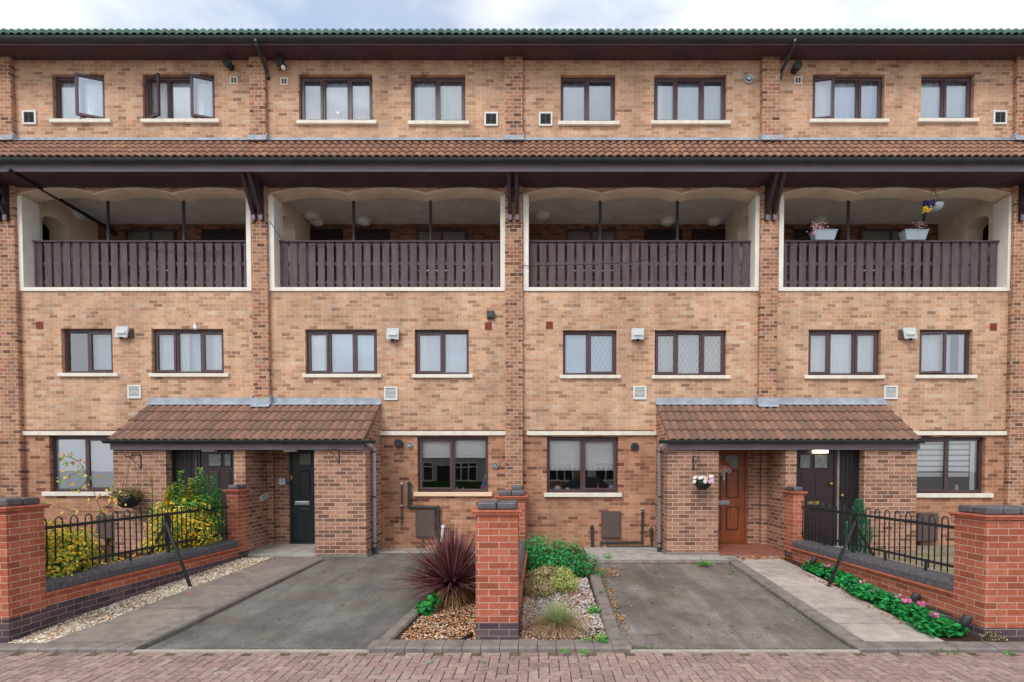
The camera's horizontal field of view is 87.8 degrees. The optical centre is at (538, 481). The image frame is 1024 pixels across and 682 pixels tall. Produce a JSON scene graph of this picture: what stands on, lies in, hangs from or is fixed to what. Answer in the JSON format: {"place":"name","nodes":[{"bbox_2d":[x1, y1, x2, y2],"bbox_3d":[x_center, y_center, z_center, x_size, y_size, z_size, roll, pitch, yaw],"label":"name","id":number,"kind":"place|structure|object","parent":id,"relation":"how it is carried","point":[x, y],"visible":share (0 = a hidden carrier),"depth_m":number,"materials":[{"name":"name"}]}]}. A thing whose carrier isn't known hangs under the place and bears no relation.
{"place":"outdoors","nodes":[
{"label":"outdoors","id":0,"kind":"place"},
{"bbox_2d":[0,497,51,642],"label":"brick pillar","id":1,"kind":"structure","parent":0,"point":[23,612],"depth_m":6.04,"materials":[{"name":"brick"}]},
{"bbox_2d":[76,545,156,566],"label":"garden ground","id":2,"kind":"structure","parent":0,"point":[102,547],"depth_m":10.10,"materials":[{"name":"soil"}]},
{"bbox_2d":[44,520,103,577],"bbox_3d":[-6.157,0.985,6.938,0.941,0.986,0.832,1,2,37],"label":"golden shrub","id":3,"kind":"object","parent":2,"relation":"on","point":[70,567],"visible":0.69,"depth_m":6.78,"materials":[{"name":"yellow plant"}]},
{"bbox_2d":[45,451,126,562],"bbox_3d":[-6.718,0.490,7.916,1.166,1.906,0.177,0,2,0],"label":"straggly rose","id":4,"kind":"object","parent":2,"relation":"on","point":[83,485],"visible":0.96,"depth_m":7.90,"materials":[{"name":"yellow plant"}]},
{"bbox_2d":[91,553,141,566],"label":"autumn perennials","id":5,"kind":"object","parent":2,"relation":"on","point":[134,555],"visible":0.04,"depth_m":8.30,"materials":[{"name":"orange plant"}]},
{"bbox_2d":[137,466,225,553],"bbox_3d":[-6.176,0.576,9.301,1.064,1.682,1.740,0,2,0],"label":"golden shrub","id":6,"kind":"object","parent":2,"relation":"on","point":[185,497],"visible":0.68,"depth_m":9.19,"materials":[{"name":"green plant"}]},
{"bbox_2d":[47,557,313,642],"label":"path","id":7,"kind":"structure","parent":0,"point":[127,627],"depth_m":7.08,"materials":[{"name":"grey concrete"}]},
{"bbox_2d":[146,565,431,648],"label":"driveway","id":8,"kind":"structure","parent":0,"point":[323,606],"depth_m":6.90,"materials":[{"name":"concrete"}]},
{"bbox_2d":[317,553,475,564],"bbox_3d":[-2.425,1.462,10.448,3.150,0.017,1.812,0,2,0],"label":"apron","id":9,"kind":"object","parent":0,"point":[385,559],"visible":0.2,"depth_m":9.95,"materials":[{"name":"concrete"}]},
{"bbox_2d":[324,551,591,652],"bbox_3d":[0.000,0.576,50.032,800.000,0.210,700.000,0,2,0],"label":"ground","id":10,"kind":"structure","parent":0,"point":[537,643],"depth_m":8.87,"materials":[{"name":"concrete"}]},
{"bbox_2d":[0,643,147,652],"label":"front kerb","id":11,"kind":"structure","parent":10,"relation":"on","point":[70,647],"depth_m":5.67,"materials":[{"name":"grey concrete"}]},
{"bbox_2d":[45,540,239,627],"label":"garden wall","id":12,"kind":"structure","parent":10,"relation":"on","point":[78,593],"depth_m":7.42,"materials":[{"name":"red brick"}]},
{"bbox_2d":[44,500,228,586],"bbox_3d":[-5.869,1.008,8.307,1.071,1.237,3.813,0,2,-11],"label":"hooped railing","id":13,"kind":"object","parent":12,"relation":"on","point":[167,538],"visible":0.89,"depth_m":7.94,"materials":[{"name":"metal"}]},
{"bbox_2d":[130,557,323,646],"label":"path kerb","id":14,"kind":"structure","parent":10,"relation":"on","point":[165,632],"depth_m":7.06,"materials":[{"name":"grey concrete"}]},
{"bbox_2d":[222,484,251,558],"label":"brick pillar","id":15,"kind":"structure","parent":10,"relation":"on","point":[237,516],"depth_m":10.01,"materials":[{"name":"brick"}]},
{"bbox_2d":[378,590,435,639],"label":"bed side kerb","id":16,"kind":"structure","parent":10,"relation":"on","point":[402,624],"depth_m":6.36,"materials":[{"name":"grey concrete"}]},
{"bbox_2d":[132,649,859,652],"bbox_3d":[-0.450,1.814,5.649,7.700,0.038,0.059,0,2,0],"label":"drive threshold","id":17,"kind":"object","parent":10,"relation":"on","point":[368,651],"visible":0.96,"depth_m":5.64,"materials":[{"name":"concrete"}]},
{"bbox_2d":[470,500,523,639],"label":"brick pillar","id":18,"kind":"structure","parent":10,"relation":"on","point":[497,569],"depth_m":5.90,"materials":[{"name":"brick"}]},
{"bbox_2d":[367,639,631,652],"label":"bed kerb","id":19,"kind":"structure","parent":10,"relation":"on","point":[469,646],"depth_m":5.67,"materials":[{"name":"grey concrete"}]},
{"bbox_2d":[494,490,528,569],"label":"brick pillar","id":20,"kind":"structure","parent":10,"relation":"on","point":[520,496],"depth_m":8.82,"materials":[{"name":"brick"}]},
{"bbox_2d":[0,28,1023,558],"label":"apartment building","id":21,"kind":"structure","parent":10,"relation":"on","point":[586,262],"depth_m":11.20,"materials":[{"name":"brick"}]},
{"bbox_2d":[42,436,113,495],"bbox_3d":[-9.736,-0.337,11.370,1.615,1.281,0.245,0,2,0],"label":"window","id":22,"kind":"structure","parent":21,"relation":"in","point":[97,455],"depth_m":11.42,"materials":[{"name":"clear glass"}]},
{"bbox_2d":[49,72,111,123],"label":"window","id":23,"kind":"structure","parent":21,"relation":"in","point":[79,102],"depth_m":11.22,"materials":[{"name":"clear glass"}]},
{"bbox_2d":[57,330,118,376],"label":"window","id":24,"kind":"structure","parent":21,"relation":"in","point":[100,341],"depth_m":11.33,"materials":[{"name":"clear glass"}]},
{"bbox_2d":[109,452,145,507],"bbox_3d":[-7.780,-0.035,10.047,0.550,1.063,0.542,0,2,0],"label":"hanging basket","id":25,"kind":"object","parent":21,"relation":"hanging from","point":[129,498],"visible":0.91,"depth_m":9.98,"materials":[{"name":"green plant"}]},
{"bbox_2d":[124,229,176,273],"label":"walkway window","id":26,"kind":"structure","parent":21,"relation":"in","point":[150,237],"depth_m":13.13,"materials":[{"name":"clear glass"}]},
{"bbox_2d":[140,73,220,123],"bbox_3d":[-7.474,-7.992,11.131,1.637,1.020,0.306,0,2,0],"label":"window","id":27,"kind":"structure","parent":21,"relation":"in","point":[192,102],"depth_m":11.25,"materials":[{"name":"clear glass"}]},
{"bbox_2d":[172,450,194,536],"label":"store door","id":28,"kind":"structure","parent":21,"relation":"in","point":[182,460],"depth_m":10.48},
{"bbox_2d":[149,330,229,376],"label":"window","id":29,"kind":"structure","parent":21,"relation":"in","point":[178,353],"depth_m":11.39,"materials":[{"name":"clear glass"}]},
{"bbox_2d":[197,450,233,540],"bbox_3d":[-6.319,0.298,10.491,0.811,1.985,0.120,0,2,0],"label":"side door","id":30,"kind":"structure","parent":21,"relation":"in","point":[221,462],"depth_m":10.48,"materials":[{"name":"brown wood"}]},
{"bbox_2d":[201,229,243,286],"bbox_3d":[-7.816,-5.021,13.150,1.029,2.430,0.044,0,2,0],"label":"walkway door","id":31,"kind":"structure","parent":21,"relation":"in","point":[207,234],"depth_m":13.11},
{"bbox_2d":[278,477,286,485],"bbox_3d":[-5.430,-0.003,11.237,0.189,0.189,0.030,0,2,0],"label":"wall clock","id":32,"kind":"object","parent":21,"relation":"attached to","point":[282,481],"depth_m":11.23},
{"bbox_2d":[289,450,314,543],"bbox_3d":[-4.787,0.295,11.197,0.930,2.015,0.110,0,2,0],"label":"front door","id":33,"kind":"structure","parent":21,"relation":"in","point":[301,463],"depth_m":11.20,"materials":[{"name":"black wood"}]},
{"bbox_2d":[310,229,342,286],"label":"walkway door","id":34,"kind":"structure","parent":21,"relation":"in","point":[315,234],"depth_m":13.11,"materials":[{"name":"brown wood"}]},
{"bbox_2d":[296,77,376,124],"bbox_3d":[-4.213,-7.980,11.157,1.664,1.046,0.245,0,2,0],"label":"window","id":35,"kind":"structure","parent":21,"relation":"in","point":[320,99],"depth_m":11.26,"materials":[{"name":"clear glass"}]},
{"bbox_2d":[335,110,342,117],"bbox_3d":[-4.242,-7.798,11.300,0.184,0.162,0.184,0,2,0],"label":"ornament","id":36,"kind":"object","parent":21,"relation":"in","point":[338,114],"visible":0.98,"depth_m":11.23,"materials":[{"name":"white ceramic"}]},
{"bbox_2d":[302,330,381,377],"bbox_3d":[-4.158,-2.710,11.295,1.658,1.023,0.245,0,2,0],"label":"window","id":37,"kind":"structure","parent":21,"relation":"in","point":[330,353],"depth_m":11.39,"materials":[{"name":"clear glass"}]},
{"bbox_2d":[355,229,389,286],"bbox_3d":[-4.134,-5.021,13.150,0.887,2.430,0.044,0,2,0],"label":"walkway door","id":38,"kind":"structure","parent":21,"relation":"in","point":[360,234],"depth_m":13.11,"materials":[{"name":"brown wood"}]},
{"bbox_2d":[408,78,468,125],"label":"window","id":39,"kind":"structure","parent":21,"relation":"in","point":[441,103],"depth_m":11.26,"materials":[{"name":"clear glass"}]},
{"bbox_2d":[416,229,466,273],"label":"walkway window","id":40,"kind":"structure","parent":21,"relation":"in","point":[441,237],"depth_m":13.13,"materials":[{"name":"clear glass"}]},
{"bbox_2d":[412,331,472,377],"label":"window","id":41,"kind":"structure","parent":21,"relation":"in","point":[437,352],"depth_m":11.39,"materials":[{"name":"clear glass"}]},
{"bbox_2d":[414,437,491,495],"bbox_3d":[-1.825,-0.327,11.369,1.669,1.274,0.243,0,2,0],"label":"window","id":42,"kind":"structure","parent":21,"relation":"in","point":[452,448],"depth_m":11.40,"materials":[{"name":"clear glass"}]},
{"bbox_2d":[480,473,485,488],"bbox_3d":[-1.196,-0.009,11.536,0.201,0.413,0.203,0,2,0],"label":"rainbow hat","id":43,"kind":"object","parent":21,"relation":"in","point":[483,485],"visible":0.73,"depth_m":11.48,"materials":[{"name":"fabric"}]},
{"bbox_2d":[544,437,621,496],"bbox_3d":[0.940,-0.317,11.370,1.662,1.281,0.244,0,2,0],"label":"window","id":44,"kind":"structure","parent":21,"relation":"in","point":[582,454],"depth_m":11.47,"materials":[{"name":"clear glass"}]},
{"bbox_2d":[558,78,618,125],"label":"window","id":45,"kind":"structure","parent":21,"relation":"in","point":[591,102],"depth_m":11.26,"materials":[{"name":"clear glass"}]},
{"bbox_2d":[560,331,620,378],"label":"window","id":46,"kind":"structure","parent":21,"relation":"in","point":[586,354],"depth_m":11.39,"materials":[{"name":"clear glass"}]},
{"bbox_2d":[566,229,616,273],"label":"walkway window","id":47,"kind":"structure","parent":21,"relation":"in","point":[590,237],"depth_m":13.13,"materials":[{"name":"clear glass"}]},
{"bbox_2d":[644,229,682,286],"bbox_3d":[3.073,-5.021,13.150,0.950,2.430,0.044,0,2,0],"label":"walkway door","id":48,"kind":"structure","parent":21,"relation":"in","point":[649,234],"depth_m":13.11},
{"bbox_2d":[651,78,730,124],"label":"window","id":49,"kind":"structure","parent":21,"relation":"in","point":[702,102],"depth_m":11.25,"materials":[{"name":"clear glass"}]},
{"bbox_2d":[652,331,730,378],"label":"window","id":50,"kind":"structure","parent":21,"relation":"in","point":[678,354],"depth_m":11.34,"materials":[{"name":"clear glass"}]},
{"bbox_2d":[693,458,713,489],"bbox_3d":[3.104,-0.151,10.030,0.398,0.600,0.371,1,2,31],"label":"hanging basket","id":51,"kind":"object","parent":21,"relation":"hanging from","point":[703,482],"visible":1,"depth_m":9.93,"materials":[{"name":"white plant"}]},
{"bbox_2d":[691,229,725,286],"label":"walkway door","id":52,"kind":"structure","parent":21,"relation":"in","point":[696,234],"depth_m":13.11,"materials":[{"name":"brown wood"}]},
{"bbox_2d":[718,450,747,543],"bbox_3d":[3.925,0.295,11.197,0.930,2.015,0.110,0,2,0],"label":"front door","id":53,"kind":"structure","parent":21,"relation":"in","point":[732,490],"depth_m":11.20,"materials":[{"name":"brown wood"}]},
{"bbox_2d":[719,461,731,472],"bbox_3d":[3.848,-0.316,11.169,0.413,0.253,0.034,0,2,0],"label":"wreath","id":54,"kind":"object","parent":53,"relation":"attached to","point":[724,468],"visible":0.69,"depth_m":11.16,"materials":[{"name":"plant"}]},
{"bbox_2d":[796,450,836,545],"bbox_3d":[5.433,0.298,10.491,0.878,1.985,0.120,0,2,0],"label":"side door","id":55,"kind":"structure","parent":21,"relation":"in","point":[816,473],"depth_m":10.49,"materials":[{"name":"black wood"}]},
{"bbox_2d":[794,229,839,286],"bbox_3d":[6.874,-5.021,13.150,1.140,2.430,0.044,0,2,0],"label":"walkway door","id":56,"kind":"structure","parent":21,"relation":"in","point":[799,234],"depth_m":13.11,"materials":[{"name":"brown wood"}]},
{"bbox_2d":[806,221,837,239],"bbox_3d":[6.046,-5.354,11.354,0.617,0.401,0.299,0,2,0],"label":"trough planter","id":57,"kind":"object","parent":21,"relation":"attached to","point":[822,233],"visible":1,"depth_m":11.29,"materials":[{"name":"white plastic"}]},
{"bbox_2d":[804,331,884,378],"bbox_3d":[6.452,-2.694,11.298,1.691,1.044,0.249,0,2,0],"label":"window","id":58,"kind":"structure","parent":21,"relation":"in","point":[831,354],"depth_m":11.40,"materials":[{"name":"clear glass"}]},
{"bbox_2d":[838,450,858,545],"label":"store door","id":59,"kind":"structure","parent":21,"relation":"in","point":[849,459],"depth_m":10.48,"materials":[{"name":"black wood"}]},
{"bbox_2d":[809,76,888,123],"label":"window","id":60,"kind":"structure","parent":21,"relation":"in","point":[859,101],"depth_m":11.26,"materials":[{"name":"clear glass"}]},
{"bbox_2d":[859,229,921,273],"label":"walkway window","id":61,"kind":"structure","parent":21,"relation":"in","point":[861,237],"depth_m":13.13,"materials":[{"name":"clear glass"}]},
{"bbox_2d":[898,220,929,239],"bbox_3d":[8.036,-5.356,11.384,0.529,0.404,0.240,0,2,0],"label":"trough planter","id":62,"kind":"object","parent":21,"relation":"attached to","point":[916,233],"visible":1,"depth_m":11.30,"materials":[{"name":"white plastic"}]},
{"bbox_2d":[922,187,943,213],"bbox_3d":[8.137,-5.848,11.023,0.499,0.630,0.275,0,2,0],"label":"hanging basket","id":63,"kind":"object","parent":21,"relation":"hanging from","point":[936,205],"visible":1,"depth_m":10.95,"materials":[{"name":"white plastic"}]},
{"bbox_2d":[914,331,976,378],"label":"window","id":64,"kind":"structure","parent":21,"relation":"in","point":[934,347],"depth_m":11.38,"materials":[{"name":"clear glass"}]},
{"bbox_2d":[917,77,978,122],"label":"window","id":65,"kind":"structure","parent":21,"relation":"in","point":[949,100],"depth_m":11.26,"materials":[{"name":"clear glass"}]},
{"bbox_2d":[917,437,993,497],"bbox_3d":[8.814,-0.306,11.373,1.669,1.288,0.250,0,2,0],"label":"window","id":66,"kind":"structure","parent":21,"relation":"in","point":[945,457],"depth_m":11.47,"materials":[{"name":"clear glass"}]},
{"bbox_2d":[509,485,525,491],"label":"brick pillar","id":67,"kind":"structure","parent":10,"relation":"on","point":[517,487],"depth_m":10.78,"materials":[{"name":"brick"}]},
{"bbox_2d":[519,540,527,627],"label":"garden wall","id":68,"kind":"structure","parent":10,"relation":"on","point":[523,552],"depth_m":7.00,"materials":[{"name":"red brick"}]},
{"bbox_2d":[586,563,622,639],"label":"drive kerb","id":69,"kind":"structure","parent":10,"relation":"on","point":[610,624],"depth_m":6.96,"materials":[{"name":"grey concrete"}]},
{"bbox_2d":[588,560,728,563],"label":"apron kerb","id":70,"kind":"structure","parent":10,"relation":"on","point":[656,561],"depth_m":9.63,"materials":[{"name":"grey concrete"}]},
{"bbox_2d":[781,486,807,559],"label":"brick pillar","id":71,"kind":"structure","parent":10,"relation":"on","point":[793,498],"depth_m":9.98,"materials":[{"name":"brick"}]},
{"bbox_2d":[727,558,864,645],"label":"path kerb","id":72,"kind":"structure","parent":10,"relation":"on","point":[834,629],"depth_m":7.06,"materials":[{"name":"grey concrete"}]},
{"bbox_2d":[791,540,952,619],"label":"garden wall","id":73,"kind":"structure","parent":10,"relation":"on","point":[933,589],"depth_m":7.43,"materials":[{"name":"red brick"}]},
{"bbox_2d":[801,500,953,586],"bbox_3d":[4.971,1.007,8.317,1.069,1.237,3.790,0,2,11],"label":"hooped railing","id":74,"kind":"object","parent":73,"relation":"on","point":[854,531],"visible":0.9,"depth_m":8.06,"materials":[{"name":"metal"}]},
{"bbox_2d":[848,641,1023,652],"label":"front kerb","id":75,"kind":"structure","parent":10,"relation":"on","point":[924,647],"depth_m":5.68,"materials":[{"name":"grey concrete"}]},
{"bbox_2d":[979,631,1013,642],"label":"trailing weed","id":76,"kind":"object","parent":75,"relation":"on","point":[994,640],"visible":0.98,"depth_m":5.86,"materials":[{"name":"brown plant"}]},
{"bbox_2d":[948,505,1023,641],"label":"brick pillar","id":77,"kind":"structure","parent":10,"relation":"on","point":[988,585],"depth_m":5.91,"materials":[{"name":"brick"}]},
{"bbox_2d":[0,652,1023,681],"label":"paved road","id":78,"kind":"structure","parent":0,"point":[354,667],"depth_m":5.18,"materials":[{"name":"brick"}]},
{"bbox_2d":[184,565,851,669],"bbox_3d":[-0.234,1.657,7.340,7.341,0.222,4.411,0,2,0],"label":"moss","id":79,"kind":"object","parent":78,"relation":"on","point":[628,630],"visible":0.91,"depth_m":5.72,"materials":[{"name":"green plant"}]},
{"bbox_2d":[0,0,1023,30],"label":"sky","id":80,"kind":"structure","parent":0,"point":[14,14],"materials":[{"name":"white"}]},
{"bbox_2d":[58,557,980,642],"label":"bed soil","id":81,"kind":"structure","parent":0,"point":[967,638],"depth_m":6.59,"materials":[{"name":"brown soil"}]},
{"bbox_2d":[8,557,272,642],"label":"pale gravel","id":82,"kind":"structure","parent":81,"relation":"on","point":[56,631],"depth_m":7.26,"materials":[{"name":"beige gravel"}]},
{"bbox_2d":[386,520,475,610],"bbox_3d":[-1.209,1.199,7.374,1.792,1.353,1.760,0,2,0],"label":"purple cordyline","id":83,"kind":"object","parent":81,"relation":"on","point":[451,573],"visible":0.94,"depth_m":7.19,"materials":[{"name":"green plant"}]},
{"bbox_2d":[400,579,535,639],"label":"orange gravel","id":84,"kind":"structure","parent":81,"relation":"on","point":[430,635],"depth_m":6.53,"materials":[{"name":"orange gravel"}]},
{"bbox_2d":[414,592,440,616],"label":"ivy clump","id":85,"kind":"object","parent":84,"relation":"on","point":[425,608],"visible":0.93,"depth_m":6.82,"materials":[{"name":"green plant"}]},
{"bbox_2d":[445,633,472,641],"bbox_3d":[-0.993,1.760,5.925,0.594,0.052,0.144,-1,2,-28],"label":"weed membrane","id":86,"kind":"object","parent":84,"relation":"on","point":[468,636],"visible":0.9,"depth_m":5.98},
{"bbox_2d":[105,549,903,639],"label":"fallen leaves","id":87,"kind":"object","parent":81,"relation":"on","point":[620,618],"visible":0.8,"depth_m":7.68,"materials":[{"name":"brown plant"}]},
{"bbox_2d":[523,564,558,598],"bbox_3d":[0.023,1.471,7.774,0.605,0.463,0.720,0,2,0],"label":"heather clump","id":88,"kind":"object","parent":81,"relation":"on","point":[543,581],"visible":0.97,"depth_m":7.71,"materials":[{"name":"beige plant"}]},
{"bbox_2d":[521,598,596,644],"bbox_3d":[0.228,1.682,6.346,1.103,0.609,1.093,0,2,0],"label":"grass tuft","id":89,"kind":"object","parent":81,"relation":"on","point":[558,620],"visible":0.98,"depth_m":6.27,"materials":[{"name":"green plant"}]},
{"bbox_2d":[524,532,595,578],"bbox_3d":[0.312,1.225,8.727,1.274,0.796,0.881,0,2,0],"label":"green shrub","id":90,"kind":"object","parent":81,"relation":"on","point":[555,557],"visible":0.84,"depth_m":8.64,"materials":[{"name":"green plant"}]},
{"bbox_2d":[522,577,605,639],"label":"white gravel","id":91,"kind":"structure","parent":81,"relation":"on","point":[582,600],"depth_m":7.16,"materials":[{"name":"white gravel"}]},
{"bbox_2d":[549,565,579,592],"bbox_3d":[0.378,1.462,7.909,0.473,0.405,0.537,0,2,0],"label":"heather clump","id":92,"kind":"object","parent":81,"relation":"on","point":[563,579],"visible":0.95,"depth_m":7.79,"materials":[{"name":"yellow plant"}]},
{"bbox_2d":[584,552,605,576],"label":"spreading fern","id":93,"kind":"object","parent":81,"relation":"on","point":[592,566],"visible":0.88,"depth_m":8.71,"materials":[{"name":"green plant"}]},
{"bbox_2d":[587,603,603,616],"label":"weed","id":94,"kind":"object","parent":81,"relation":"on","point":[593,609],"visible":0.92,"depth_m":6.91,"materials":[{"name":"green plant"}]},
{"bbox_2d":[594,631,609,642],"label":"weed","id":95,"kind":"object","parent":81,"relation":"on","point":[601,639],"visible":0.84,"depth_m":5.87,"materials":[{"name":"green plant"}]},
{"bbox_2d":[810,556,817,564],"bbox_3d":[4.638,1.400,8.968,0.121,0.287,0.100,1,2,33],"label":"solar light","id":96,"kind":"object","parent":81,"relation":"on","point":[813,559],"visible":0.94,"depth_m":8.94,"materials":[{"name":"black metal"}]},
{"bbox_2d":[801,556,968,637],"bbox_3d":[4.681,1.497,7.564,0.586,0.477,3.199,0,2,0],"label":"geranium bed","id":97,"kind":"object","parent":81,"relation":"on","point":[930,621],"visible":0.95,"depth_m":6.82,"materials":[{"name":"green plant"}]},
{"bbox_2d":[910,592,920,601],"bbox_3d":[4.868,1.573,6.872,0.121,0.287,0.100,1,2,33],"label":"solar light","id":98,"kind":"object","parent":81,"relation":"on","point":[915,597],"visible":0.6,"depth_m":6.84,"materials":[{"name":"black metal"}]},
{"bbox_2d":[960,614,972,637],"bbox_3d":[4.848,1.644,6.023,0.121,0.287,0.100,1,2,33],"label":"solar light","id":99,"kind":"object","parent":81,"relation":"on","point":[966,620],"visible":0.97,"depth_m":6.00,"materials":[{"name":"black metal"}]},
{"bbox_2d":[377,547,727,559],"bbox_3d":[0.085,1.493,10.574,6.830,0.162,1.562,0,2,0],"label":"concrete apron","id":100,"kind":"object","parent":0,"point":[634,553],"visible":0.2,"depth_m":10.46,"materials":[{"name":"grey concrete"}]},
{"bbox_2d":[526,548,586,567],"bbox_3d":[0.025,1.461,10.298,1.750,0.020,2.112,0,2,0],"label":"soil strip","id":101,"kind":"object","parent":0,"point":[559,553],"depth_m":10.52,"materials":[{"name":"brown soil"}]},
{"bbox_2d":[597,564,850,648],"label":"driveway","id":102,"kind":"structure","parent":0,"point":[697,601],"depth_m":6.98,"materials":[{"name":"concrete"}]},
{"bbox_2d":[695,559,713,565],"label":"weed","id":103,"kind":"object","parent":102,"relation":"on","point":[704,563],"visible":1,"depth_m":9.38,"materials":[{"name":"green plant"}]},
{"bbox_2d":[730,556,942,641],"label":"path","id":104,"kind":"structure","parent":0,"point":[856,617],"depth_m":7.17,"materials":[{"name":"grey concrete"}]},
{"bbox_2d":[864,545,953,574],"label":"garden ground","id":105,"kind":"structure","parent":0,"point":[938,556],"depth_m":9.88,"materials":[{"name":"beige gravel"}]},
{"bbox_2d":[842,498,873,554],"bbox_3d":[5.525,0.852,9.171,0.527,1.157,0.496,0,2,0],"label":"columnar conifer","id":106,"kind":"object","parent":105,"relation":"on","point":[858,502],"visible":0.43,"depth_m":9.11,"materials":[{"name":"green plant"}]}
]}

